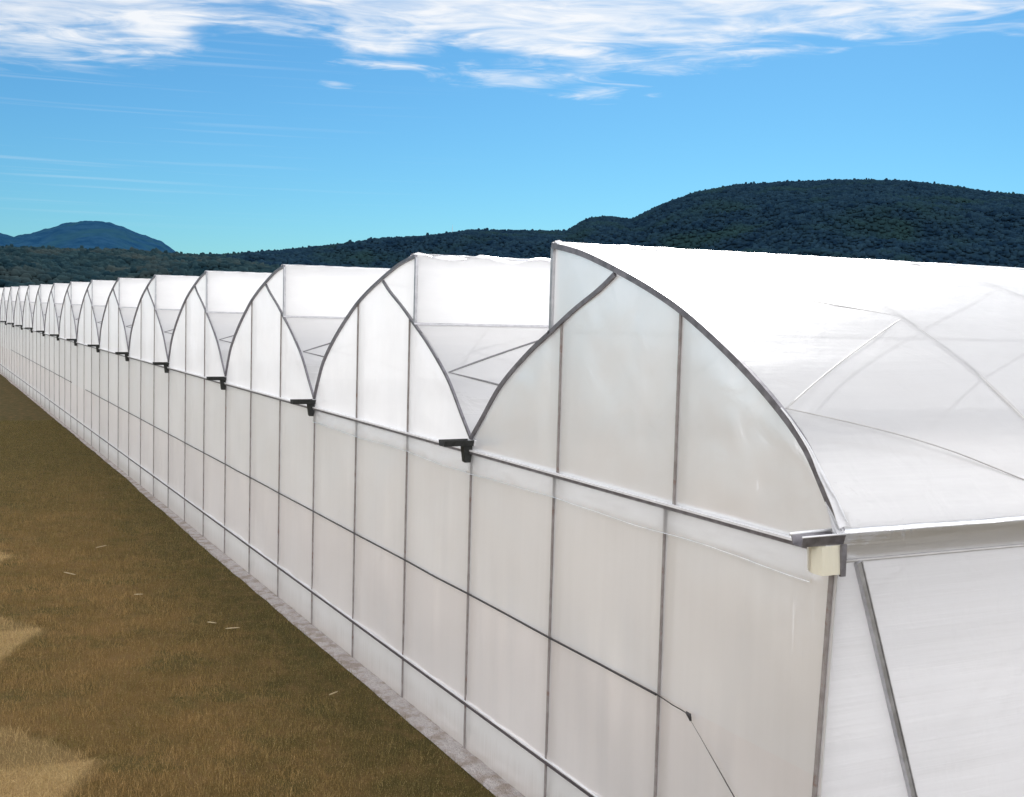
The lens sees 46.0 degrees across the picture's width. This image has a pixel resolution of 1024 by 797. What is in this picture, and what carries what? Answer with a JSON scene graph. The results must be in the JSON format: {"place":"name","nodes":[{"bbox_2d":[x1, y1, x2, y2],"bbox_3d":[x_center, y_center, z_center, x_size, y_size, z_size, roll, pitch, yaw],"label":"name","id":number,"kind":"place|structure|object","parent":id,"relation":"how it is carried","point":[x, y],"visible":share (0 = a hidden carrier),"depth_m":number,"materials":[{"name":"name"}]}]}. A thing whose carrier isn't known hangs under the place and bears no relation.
{"place":"outdoors","nodes":[
{"label":"outdoors","id":0,"kind":"place"},
{"bbox_2d":[0,221,175,252],"bbox_3d":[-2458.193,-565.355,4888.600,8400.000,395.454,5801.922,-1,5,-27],"label":"hill","id":1,"kind":"structure","parent":0,"point":[102,235],"depth_m":4528.38,"materials":[{"name":"blue"}]},
{"bbox_2d":[0,374,503,796],"bbox_3d":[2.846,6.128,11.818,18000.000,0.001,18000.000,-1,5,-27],"label":"ground","id":2,"kind":"structure","parent":0,"point":[17,404],"depth_m":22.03,"materials":[{"name":"brown plant"}]},
{"bbox_2d":[0,372,524,796],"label":"gravel strip","id":3,"kind":"object","parent":2,"relation":"on","point":[477,769],"visible":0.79,"depth_m":22.98,"materials":[{"name":"grey gravel"}]},
{"bbox_2d":[0,240,1023,796],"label":"greenhouse","id":4,"kind":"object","parent":2,"relation":"on","point":[586,520],"visible":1,"depth_m":15.33,"materials":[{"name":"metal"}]},
{"bbox_2d":[0,0,1023,253],"label":"sky","id":5,"kind":"structure","parent":0,"point":[189,126],"materials":[{"name":"blue"}]},
{"bbox_2d":[249,190,1023,267],"bbox_3d":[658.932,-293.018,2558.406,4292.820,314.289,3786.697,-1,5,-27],"label":"hill","id":6,"kind":"structure","parent":0,"point":[928,226],"depth_m":1854.59,"materials":[{"name":"green plant"}]},
{"bbox_2d":[187,178,1023,269],"bbox_3d":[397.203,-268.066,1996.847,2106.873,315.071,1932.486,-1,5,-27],"label":"forest","id":7,"kind":"object","parent":6,"relation":"on","point":[782,202],"visible":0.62,"depth_m":2056.25,"materials":[{"name":"green plant"}]},
{"bbox_3d":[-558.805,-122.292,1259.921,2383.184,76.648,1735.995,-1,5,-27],"label":"hill","id":8,"kind":"structure","parent":0,"visible":0},
{"bbox_2d":[0,244,280,286],"bbox_3d":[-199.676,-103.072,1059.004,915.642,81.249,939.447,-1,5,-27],"label":"forest","id":9,"kind":"object","parent":8,"relation":"on","point":[25,265],"visible":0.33,"depth_m":1070.69,"materials":[{"name":"green plant"}]}
]}

